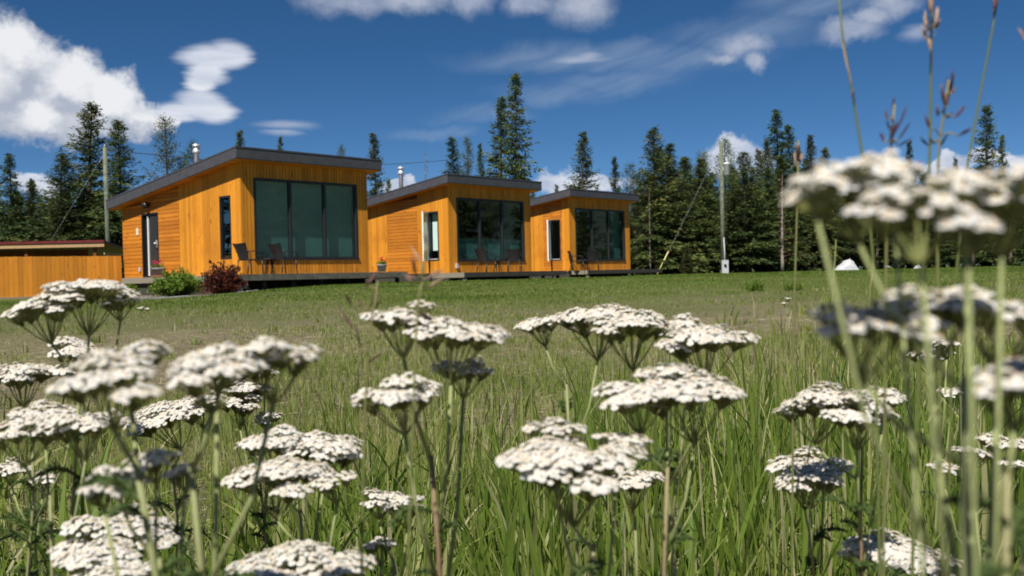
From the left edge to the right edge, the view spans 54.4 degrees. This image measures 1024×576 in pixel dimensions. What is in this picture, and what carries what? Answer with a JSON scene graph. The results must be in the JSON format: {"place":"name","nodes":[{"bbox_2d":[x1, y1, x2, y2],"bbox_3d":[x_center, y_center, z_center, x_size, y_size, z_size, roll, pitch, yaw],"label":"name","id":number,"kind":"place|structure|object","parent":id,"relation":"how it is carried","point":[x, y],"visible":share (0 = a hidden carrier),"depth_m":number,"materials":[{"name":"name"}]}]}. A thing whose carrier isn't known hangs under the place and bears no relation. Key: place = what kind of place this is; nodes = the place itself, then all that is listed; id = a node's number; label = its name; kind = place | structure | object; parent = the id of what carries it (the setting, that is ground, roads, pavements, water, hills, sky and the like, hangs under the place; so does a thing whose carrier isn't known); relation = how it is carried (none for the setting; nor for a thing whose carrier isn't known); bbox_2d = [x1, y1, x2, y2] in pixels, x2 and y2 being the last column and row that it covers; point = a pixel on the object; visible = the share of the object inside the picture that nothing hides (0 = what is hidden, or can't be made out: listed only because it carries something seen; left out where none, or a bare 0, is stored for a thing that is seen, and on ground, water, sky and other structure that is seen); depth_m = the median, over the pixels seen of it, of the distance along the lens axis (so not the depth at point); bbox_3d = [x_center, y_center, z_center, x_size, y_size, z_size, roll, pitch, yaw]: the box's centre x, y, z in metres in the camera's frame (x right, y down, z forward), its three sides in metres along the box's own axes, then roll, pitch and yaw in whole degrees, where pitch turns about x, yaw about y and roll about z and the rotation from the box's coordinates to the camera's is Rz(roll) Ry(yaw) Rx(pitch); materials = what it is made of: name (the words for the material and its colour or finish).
{"place":"outdoors","nodes":[
{"label":"outdoors","id":0,"kind":"place"},
{"bbox_2d":[338,271,383,575],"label":"grass stalk","id":1,"kind":"object","parent":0,"point":[372,278],"depth_m":0.62,"materials":[{"name":"green plant"}]},
{"bbox_2d":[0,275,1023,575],"bbox_3d":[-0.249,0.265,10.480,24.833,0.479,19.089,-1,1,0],"label":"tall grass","id":2,"kind":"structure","parent":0,"point":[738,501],"depth_m":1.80,"materials":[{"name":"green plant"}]},
{"bbox_2d":[0,265,1023,575],"bbox_3d":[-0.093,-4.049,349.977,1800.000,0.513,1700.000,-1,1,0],"label":"ground","id":3,"kind":"structure","parent":0,"point":[150,323],"depth_m":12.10,"materials":[{"name":"green plant"}]},
{"bbox_2d":[0,153,34,241],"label":"spruce tree","id":4,"kind":"object","parent":3,"relation":"on","point":[15,203],"visible":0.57,"depth_m":57.77,"materials":[{"name":"green plant"}]},
{"bbox_2d":[4,181,50,240],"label":"spruce tree","id":5,"kind":"object","parent":3,"relation":"on","point":[32,184],"visible":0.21,"depth_m":60.74,"materials":[{"name":"green plant"}]},
{"bbox_2d":[0,457,73,575],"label":"yarrow plant","id":6,"kind":"object","parent":3,"relation":"on","point":[13,468],"visible":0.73,"depth_m":1.01,"materials":[{"name":"green plant"}]},
{"bbox_2d":[0,336,97,575],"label":"yarrow plant","id":7,"kind":"object","parent":3,"relation":"on","point":[21,376],"visible":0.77,"depth_m":0.98,"materials":[{"name":"white plant"}]},
{"bbox_2d":[10,153,104,274],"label":"spruce tree","id":8,"kind":"object","parent":3,"relation":"on","point":[60,235],"visible":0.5,"depth_m":54.86,"materials":[{"name":"green plant"}]},
{"bbox_2d":[0,256,121,299],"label":"board fence","id":9,"kind":"object","parent":3,"relation":"on","point":[79,266],"visible":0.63,"depth_m":32.48,"materials":[{"name":"orange wood"}]},
{"bbox_2d":[0,240,122,296],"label":"shed","id":10,"kind":"structure","parent":3,"relation":"on","point":[77,248],"depth_m":41.21,"materials":[{"name":"orange wood"}]},
{"bbox_2d":[0,399,123,575],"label":"yarrow plant","id":11,"kind":"object","parent":3,"relation":"on","point":[47,424],"visible":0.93,"depth_m":0.79,"materials":[{"name":"white plant"}]},
{"bbox_2d":[0,278,141,575],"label":"yarrow plant","id":12,"kind":"object","parent":3,"relation":"on","point":[65,297],"visible":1,"depth_m":0.84,"materials":[{"name":"white plant"}]},
{"bbox_2d":[27,101,126,284],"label":"spruce tree","id":13,"kind":"object","parent":3,"relation":"on","point":[88,202],"visible":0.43,"depth_m":56.66,"materials":[{"name":"green plant"}]},
{"bbox_2d":[103,144,110,263],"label":"utility pole","id":14,"kind":"object","parent":3,"relation":"on","point":[106,196],"visible":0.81,"depth_m":51.91,"materials":[{"name":"grey wood"}]},
{"bbox_2d":[74,118,145,284],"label":"spruce tree","id":15,"kind":"object","parent":3,"relation":"on","point":[117,170],"visible":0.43,"depth_m":55.47,"materials":[{"name":"green plant"}]},
{"bbox_2d":[46,502,179,575],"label":"yarrow plant","id":16,"kind":"object","parent":3,"relation":"on","point":[87,557],"visible":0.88,"depth_m":0.75,"materials":[{"name":"white plant"}]},
{"bbox_2d":[45,339,189,575],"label":"yarrow plant","id":17,"kind":"object","parent":3,"relation":"on","point":[106,369],"visible":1,"depth_m":0.49,"materials":[{"name":"white plant"}]},
{"bbox_2d":[77,448,201,575],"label":"yarrow plant","id":18,"kind":"object","parent":3,"relation":"on","point":[148,461],"visible":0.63,"depth_m":0.54,"materials":[{"name":"white plant"}]},
{"bbox_2d":[141,112,188,183],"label":"pine tree","id":19,"kind":"object","parent":3,"relation":"on","point":[167,161],"visible":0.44,"depth_m":59.78,"materials":[{"name":"green plant"}]},
{"bbox_2d":[119,394,227,575],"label":"yarrow plant","id":20,"kind":"object","parent":3,"relation":"on","point":[164,414],"visible":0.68,"depth_m":1.09,"materials":[{"name":"white plant"}]},
{"bbox_2d":[135,292,235,297],"bbox_3d":[-10.816,0.209,29.202,8.962,0.159,2.177,-1,1,41],"label":"planting bed","id":21,"kind":"object","parent":3,"relation":"on","point":[166,295],"visible":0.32,"depth_m":28.35,"materials":[{"name":"brown soil"}]},
{"bbox_2d":[147,266,208,295],"bbox_3d":[-9.522,-0.141,28.224,1.730,0.982,1.587,-1,1,0],"label":"shrub","id":22,"kind":"object","parent":21,"relation":"on","point":[181,283],"visible":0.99,"depth_m":27.98,"materials":[{"name":"green plant"}]},
{"bbox_2d":[199,260,248,293],"bbox_3d":[-7.852,-0.284,27.073,1.296,1.012,1.358,-1,1,0],"label":"shrub","id":23,"kind":"object","parent":21,"relation":"on","point":[217,280],"visible":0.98,"depth_m":26.87,"materials":[{"name":"red plant"}]},
{"bbox_2d":[166,336,326,575],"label":"yarrow plant","id":24,"kind":"object","parent":3,"relation":"on","point":[224,365],"visible":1,"depth_m":0.51,"materials":[{"name":"white plant"}]},
{"bbox_2d":[211,369,284,548],"bbox_3d":[-0.310,0.356,1.206,0.091,0.518,0.103,-2,1,-21],"label":"yarrow plant","id":25,"kind":"object","parent":3,"relation":"on","point":[249,394],"visible":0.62,"depth_m":1.20,"materials":[{"name":"green plant"}]},
{"bbox_2d":[122,272,406,294],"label":"wooden deck","id":26,"kind":"structure","parent":3,"relation":"on","point":[264,281],"depth_m":30.39,"materials":[{"name":"brown wood"}]},
{"bbox_2d":[105,144,381,277],"bbox_3d":[-9.048,-2.705,33.397,7.834,4.621,5.577,-1,1,41],"label":"cabin","id":27,"kind":"object","parent":26,"relation":"on","point":[310,209],"visible":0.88,"depth_m":31.18,"materials":[{"name":"orange wood"}]},
{"bbox_2d":[149,214,157,275],"bbox_3d":[-11.753,-1.403,32.562,0.590,1.998,0.195,-1,1,41],"label":"door","id":28,"kind":"structure","parent":27,"relation":"in","point":[153,239],"depth_m":32.63,"materials":[{"name":"metal"}]},
{"bbox_2d":[219,195,231,258],"bbox_3d":[-8.536,-1.811,29.827,0.591,1.896,0.130,-1,1,41],"label":"window","id":29,"kind":"structure","parent":27,"relation":"in","point":[221,198],"depth_m":29.96,"materials":[{"name":"black glass"}]},
{"bbox_2d":[253,177,359,259],"bbox_3d":[-6.440,-2.101,31.148,0.300,2.460,4.018,-1,1,41],"label":"window","id":30,"kind":"structure","parent":27,"relation":"in","point":[313,220],"depth_m":31.27,"materials":[{"name":"teal glass"}]},
{"bbox_2d":[232,243,263,273],"bbox_3d":[-7.585,-0.838,28.540,0.588,0.903,0.716,-1,1,37],"label":"patio chair","id":31,"kind":"object","parent":26,"relation":"on","point":[241,251],"visible":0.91,"depth_m":28.34,"materials":[{"name":"fabric"}]},
{"bbox_2d":[268,243,297,273],"bbox_3d":[-6.811,-0.867,29.472,0.588,0.903,0.716,-1,1,38],"label":"patio chair","id":32,"kind":"object","parent":26,"relation":"on","point":[277,252],"visible":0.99,"depth_m":29.27,"materials":[{"name":"fabric"}]},
{"bbox_2d":[220,455,357,545],"bbox_3d":[-0.175,0.378,0.804,0.131,0.481,0.091,-2,1,-33],"label":"yarrow plant","id":33,"kind":"object","parent":3,"relation":"on","point":[279,475],"visible":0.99,"depth_m":0.79,"materials":[{"name":"white plant"}]},
{"bbox_2d":[234,424,365,540],"bbox_3d":[-0.177,0.367,0.861,0.118,0.500,0.102,-2,1,-26],"label":"yarrow plant","id":34,"kind":"object","parent":3,"relation":"on","point":[343,452],"visible":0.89,"depth_m":0.85,"materials":[{"name":"white plant"}]},
{"bbox_2d":[225,539,376,575],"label":"yarrow plant","id":35,"kind":"object","parent":3,"relation":"on","point":[308,557],"visible":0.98,"depth_m":0.68,"materials":[{"name":"white plant"}]},
{"bbox_2d":[367,133,390,197],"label":"spruce tree","id":36,"kind":"object","parent":3,"relation":"on","point":[377,184],"visible":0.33,"depth_m":61.81,"materials":[{"name":"green plant"}]},
{"bbox_2d":[363,536,397,575],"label":"yarrow plant","id":37,"kind":"object","parent":3,"relation":"on","point":[375,544],"visible":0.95,"depth_m":0.98,"materials":[{"name":"white plant"}]},
{"bbox_2d":[360,487,424,575],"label":"yarrow plant","id":38,"kind":"object","parent":3,"relation":"on","point":[378,499],"visible":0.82,"depth_m":0.96,"materials":[{"name":"white plant"}]},
{"bbox_2d":[402,233,447,575],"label":"grass stalk","id":39,"kind":"object","parent":3,"relation":"on","point":[421,277],"depth_m":0.58,"materials":[{"name":"green plant"}]},
{"bbox_2d":[351,299,512,575],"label":"yarrow plant","id":40,"kind":"object","parent":3,"relation":"on","point":[453,333],"visible":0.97,"depth_m":0.71,"materials":[{"name":"white plant"}]},
{"bbox_2d":[438,136,464,173],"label":"spruce tree","id":41,"kind":"object","parent":3,"relation":"on","point":[452,155],"visible":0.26,"depth_m":65.78,"materials":[{"name":"green plant"}]},
{"bbox_2d":[365,271,565,282],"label":"wooden deck","id":42,"kind":"structure","parent":3,"relation":"on","point":[463,276],"depth_m":38.77,"materials":[{"name":"brown wood"}]},
{"bbox_2d":[367,167,541,274],"bbox_3d":[-3.552,-2.876,41.801,7.834,4.603,5.744,-1,1,41],"label":"cabin","id":43,"kind":"object","parent":42,"relation":"on","point":[457,219],"visible":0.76,"depth_m":39.49,"materials":[{"name":"orange wood"}]},
{"bbox_2d":[422,211,438,260],"bbox_3d":[-3.123,-1.982,38.149,0.608,1.906,0.773,-1,1,41],"label":"window","id":44,"kind":"structure","parent":43,"relation":"in","point":[428,214],"depth_m":38.41,"materials":[{"name":"white glass"}]},
{"bbox_2d":[456,197,524,261],"bbox_3d":[-0.889,-2.282,39.615,0.300,2.460,4.018,-1,1,41],"label":"window","id":45,"kind":"structure","parent":43,"relation":"in","point":[466,252],"depth_m":39.74,"materials":[{"name":"teal glass"}]},
{"bbox_2d":[459,134,476,175],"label":"pine tree","id":46,"kind":"object","parent":3,"relation":"on","point":[468,167],"visible":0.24,"depth_m":71.99,"materials":[{"name":"green plant"}]},
{"bbox_2d":[479,96,514,178],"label":"spruce tree","id":47,"kind":"object","parent":3,"relation":"on","point":[494,159],"visible":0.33,"depth_m":67.69,"materials":[{"name":"green plant"}]},
{"bbox_2d":[494,71,543,197],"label":"spruce tree","id":48,"kind":"object","parent":3,"relation":"on","point":[516,165],"visible":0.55,"depth_m":65.59,"materials":[{"name":"green plant"}]},
{"bbox_2d":[495,417,653,575],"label":"yarrow plant","id":49,"kind":"object","parent":3,"relation":"on","point":[549,455],"visible":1,"depth_m":0.64,"materials":[{"name":"white plant"}]},
{"bbox_2d":[513,302,636,570],"bbox_3d":[0.070,0.310,0.921,0.109,0.592,0.090,-2,1,-36],"label":"yarrow plant","id":50,"kind":"object","parent":3,"relation":"on","point":[576,318],"visible":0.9,"depth_m":0.92,"materials":[{"name":"white plant"}]},
{"bbox_2d":[563,131,602,190],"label":"spruce tree","id":51,"kind":"object","parent":3,"relation":"on","point":[586,162],"visible":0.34,"depth_m":63.91,"materials":[{"name":"green plant"}]},
{"bbox_2d":[530,269,661,277],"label":"wooden deck","id":52,"kind":"structure","parent":3,"relation":"on","point":[590,273],"depth_m":46.73,"materials":[{"name":"brown wood"}]},
{"bbox_2d":[530,188,638,271],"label":"cabin","id":53,"kind":"object","parent":52,"relation":"on","point":[580,222],"visible":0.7,"depth_m":46.95,"materials":[{"name":"orange wood"}]},
{"bbox_2d":[547,219,560,260],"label":"window","id":54,"kind":"structure","parent":53,"relation":"in","point":[549,232],"depth_m":46.18,"materials":[{"name":"white plastic"}]},
{"bbox_2d":[575,208,625,260],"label":"window","id":55,"kind":"structure","parent":53,"relation":"in","point":[615,225],"depth_m":48.52,"materials":[{"name":"black glass"}]},
{"bbox_2d":[609,157,636,262],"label":"spruce tree","id":56,"kind":"object","parent":3,"relation":"on","point":[613,185],"visible":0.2,"depth_m":65.74,"materials":[{"name":"green plant"}]},
{"bbox_2d":[612,468,664,575],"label":"yarrow plant","id":57,"kind":"object","parent":3,"relation":"on","point":[638,480],"visible":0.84,"depth_m":0.89,"materials":[{"name":"white plant"}]},
{"bbox_2d":[628,175,650,274],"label":"pine tree","id":58,"kind":"object","parent":3,"relation":"on","point":[636,235],"visible":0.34,"depth_m":66.40,"materials":[{"name":"green plant"}]},
{"bbox_2d":[628,125,709,274],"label":"spruce tree","id":59,"kind":"object","parent":3,"relation":"on","point":[659,248],"visible":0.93,"depth_m":59.56,"materials":[{"name":"green plant"}]},
{"bbox_2d":[591,362,747,575],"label":"yarrow plant","id":60,"kind":"object","parent":3,"relation":"on","point":[661,389],"visible":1,"depth_m":0.69,"materials":[{"name":"white plant"}]},
{"bbox_2d":[584,309,761,575],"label":"yarrow plant","id":61,"kind":"object","parent":3,"relation":"on","point":[688,335],"visible":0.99,"depth_m":0.83,"materials":[{"name":"white plant"}]},
{"bbox_2d":[641,143,706,274],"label":"spruce tree","id":62,"kind":"object","parent":3,"relation":"on","point":[670,148],"visible":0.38,"depth_m":61.79,"materials":[{"name":"green plant"}]},
{"bbox_2d":[650,166,710,273],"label":"pine tree","id":63,"kind":"object","parent":3,"relation":"on","point":[686,224],"visible":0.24,"depth_m":63.02,"materials":[{"name":"green plant"}]},
{"bbox_2d":[661,156,719,273],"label":"spruce tree","id":64,"kind":"object","parent":3,"relation":"on","point":[684,159],"visible":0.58,"depth_m":63.80,"materials":[{"name":"green plant"}]},
{"bbox_2d":[682,157,720,272],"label":"spruce tree","id":65,"kind":"object","parent":3,"relation":"on","point":[701,164],"visible":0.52,"depth_m":64.59,"materials":[{"name":"green plant"}]},
{"bbox_2d":[690,148,719,272],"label":"pine tree","id":66,"kind":"object","parent":3,"relation":"on","point":[703,157],"visible":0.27,"depth_m":66.70,"materials":[{"name":"green plant"}]},
{"bbox_2d":[706,135,741,233],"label":"pine tree","id":67,"kind":"object","parent":3,"relation":"on","point":[728,145],"visible":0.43,"depth_m":65.84,"materials":[{"name":"green plant"}]},
{"bbox_2d":[719,140,730,272],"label":"utility pole","id":68,"kind":"object","parent":3,"relation":"on","point":[725,170],"visible":0.96,"depth_m":57.89,"materials":[{"name":"grey wood"}]},
{"bbox_2d":[718,181,753,272],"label":"spruce tree","id":69,"kind":"object","parent":3,"relation":"on","point":[735,268],"visible":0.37,"depth_m":62.05,"materials":[{"name":"green plant"}]},
{"bbox_2d":[695,151,798,272],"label":"spruce tree","id":70,"kind":"object","parent":3,"relation":"on","point":[747,258],"visible":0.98,"depth_m":60.67,"materials":[{"name":"green plant"}]},
{"bbox_2d":[743,168,792,271],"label":"spruce tree","id":71,"kind":"object","parent":3,"relation":"on","point":[770,196],"visible":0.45,"depth_m":62.48,"materials":[{"name":"green plant"}]},
{"bbox_2d":[752,138,790,266],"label":"spruce tree","id":72,"kind":"object","parent":3,"relation":"on","point":[769,163],"visible":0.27,"depth_m":65.76,"materials":[{"name":"green plant"}]},
{"bbox_2d":[768,174,794,271],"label":"dead tree","id":73,"kind":"object","parent":3,"relation":"on","point":[783,242],"visible":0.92,"depth_m":59.95,"materials":[{"name":"grey wood"}]},
{"bbox_2d":[758,109,810,271],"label":"spruce tree","id":74,"kind":"object","parent":3,"relation":"on","point":[781,148],"visible":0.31,"depth_m":67.53,"materials":[{"name":"green plant"}]},
{"bbox_2d":[753,156,815,271],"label":"spruce tree","id":75,"kind":"object","parent":3,"relation":"on","point":[783,164],"visible":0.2,"depth_m":66.91,"materials":[{"name":"green plant"}]},
{"bbox_2d":[772,166,817,271],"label":"spruce tree","id":76,"kind":"object","parent":3,"relation":"on","point":[801,244],"visible":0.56,"depth_m":62.73,"materials":[{"name":"green plant"}]},
{"bbox_2d":[791,141,803,575],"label":"grass stalk","id":77,"kind":"object","parent":3,"relation":"on","point":[798,156],"depth_m":0.85,"materials":[{"name":"green plant"}]},
{"bbox_2d":[776,124,818,269],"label":"spruce tree","id":78,"kind":"object","parent":3,"relation":"on","point":[791,153],"visible":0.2,"depth_m":69.96,"materials":[{"name":"green plant"}]},
{"bbox_2d":[765,446,853,575],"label":"yarrow plant","id":79,"kind":"object","parent":3,"relation":"on","point":[811,471],"visible":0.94,"depth_m":0.92,"materials":[{"name":"white plant"}]},
{"bbox_2d":[797,134,846,270],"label":"spruce tree","id":80,"kind":"object","parent":3,"relation":"on","point":[809,156],"visible":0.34,"depth_m":66.84,"materials":[{"name":"green plant"}]},
{"bbox_2d":[809,147,845,270],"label":"spruce tree","id":81,"kind":"object","parent":3,"relation":"on","point":[828,237],"visible":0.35,"depth_m":64.68,"materials":[{"name":"green plant"}]},
{"bbox_2d":[820,240,836,575],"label":"grass stalk","id":82,"kind":"object","parent":3,"relation":"on","point":[825,434],"depth_m":0.95,"materials":[{"name":"green plant"}]},
{"bbox_2d":[772,381,905,575],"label":"yarrow plant","id":83,"kind":"object","parent":3,"relation":"on","point":[838,407],"visible":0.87,"depth_m":0.84,"materials":[{"name":"white plant"}]},
{"bbox_2d":[819,188,884,265],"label":"spruce tree","id":84,"kind":"object","parent":3,"relation":"on","point":[844,244],"visible":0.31,"depth_m":66.55,"materials":[{"name":"green plant"}]},
{"bbox_2d":[838,0,881,575],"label":"grass stalk","id":85,"kind":"object","parent":3,"relation":"on","point":[875,364],"depth_m":0.66,"materials":[{"name":"green plant"}]},
{"bbox_2d":[857,276,871,575],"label":"grass stalk","id":86,"kind":"object","parent":3,"relation":"on","point":[862,448],"depth_m":0.90,"materials":[{"name":"green plant"}]},
{"bbox_2d":[856,206,909,267],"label":"spruce tree","id":87,"kind":"object","parent":3,"relation":"on","point":[890,252],"visible":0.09,"depth_m":67.80,"materials":[{"name":"green plant"}]},
{"bbox_2d":[879,96,912,575],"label":"grass stalk","id":88,"kind":"object","parent":3,"relation":"on","point":[893,129],"depth_m":0.60,"materials":[{"name":"green plant"}]},
{"bbox_2d":[837,528,960,575],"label":"yarrow plant","id":89,"kind":"object","parent":3,"relation":"on","point":[897,549],"visible":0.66,"depth_m":0.89,"materials":[{"name":"white plant"}]},
{"bbox_2d":[780,149,1023,575],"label":"yarrow plant","id":90,"kind":"object","parent":3,"relation":"on","point":[963,200],"visible":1,"depth_m":0.31,"materials":[{"name":"white plant"}]},
{"bbox_2d":[806,284,1023,575],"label":"yarrow plant","id":91,"kind":"object","parent":3,"relation":"on","point":[877,317],"visible":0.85,"depth_m":0.38,"materials":[{"name":"white plant"}]},
{"bbox_2d":[884,175,955,265],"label":"spruce tree","id":92,"kind":"object","parent":3,"relation":"on","point":[922,229],"visible":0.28,"depth_m":66.93,"materials":[{"name":"green plant"}]},
{"bbox_2d":[910,0,940,575],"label":"grass stalk","id":93,"kind":"object","parent":3,"relation":"on","point":[930,3],"depth_m":0.62,"materials":[{"name":"green plant"}]},
{"bbox_2d":[899,173,961,267],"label":"spruce tree","id":94,"kind":"object","parent":3,"relation":"on","point":[931,228],"visible":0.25,"depth_m":66.69,"materials":[{"name":"green plant"}]},
{"bbox_2d":[907,340,961,548],"bbox_3d":[0.485,0.323,1.144,0.081,0.529,0.106,-1,1,29],"label":"yarrow plant","id":95,"kind":"object","parent":3,"relation":"on","point":[945,392],"visible":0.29,"depth_m":1.15,"materials":[{"name":"green plant"}]},
{"bbox_2d":[911,211,961,267],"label":"spruce tree","id":96,"kind":"object","parent":3,"relation":"on","point":[947,261],"visible":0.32,"depth_m":66.13,"materials":[{"name":"green plant"}]},
{"bbox_2d":[920,69,971,575],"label":"grass stalk","id":97,"kind":"object","parent":3,"relation":"on","point":[946,96],"depth_m":0.60,"materials":[{"name":"green plant"}]},
{"bbox_2d":[947,0,997,567],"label":"grass stalk","id":98,"kind":"object","parent":3,"relation":"on","point":[995,3],"depth_m":0.66,"materials":[{"name":"green plant"}]},
{"bbox_2d":[925,431,1023,575],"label":"yarrow plant","id":99,"kind":"object","parent":3,"relation":"on","point":[985,440],"visible":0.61,"depth_m":1.00,"materials":[{"name":"white plant"}]},
{"bbox_2d":[944,357,1023,575],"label":"yarrow plant","id":100,"kind":"object","parent":3,"relation":"on","point":[1013,370],"visible":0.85,"depth_m":0.34,"materials":[{"name":"white plant"}]},
{"bbox_2d":[959,103,1009,266],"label":"spruce tree","id":101,"kind":"object","parent":3,"relation":"on","point":[988,131],"visible":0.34,"depth_m":71.52,"materials":[{"name":"green plant"}]},
{"bbox_2d":[975,191,1022,265],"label":"spruce tree","id":102,"kind":"object","parent":3,"relation":"on","point":[991,258],"visible":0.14,"depth_m":69.82,"materials":[{"name":"green plant"}]},
{"bbox_2d":[0,0,1023,270],"label":"sky","id":103,"kind":"structure","parent":0,"point":[314,75],"materials":[{"name":"blue"}]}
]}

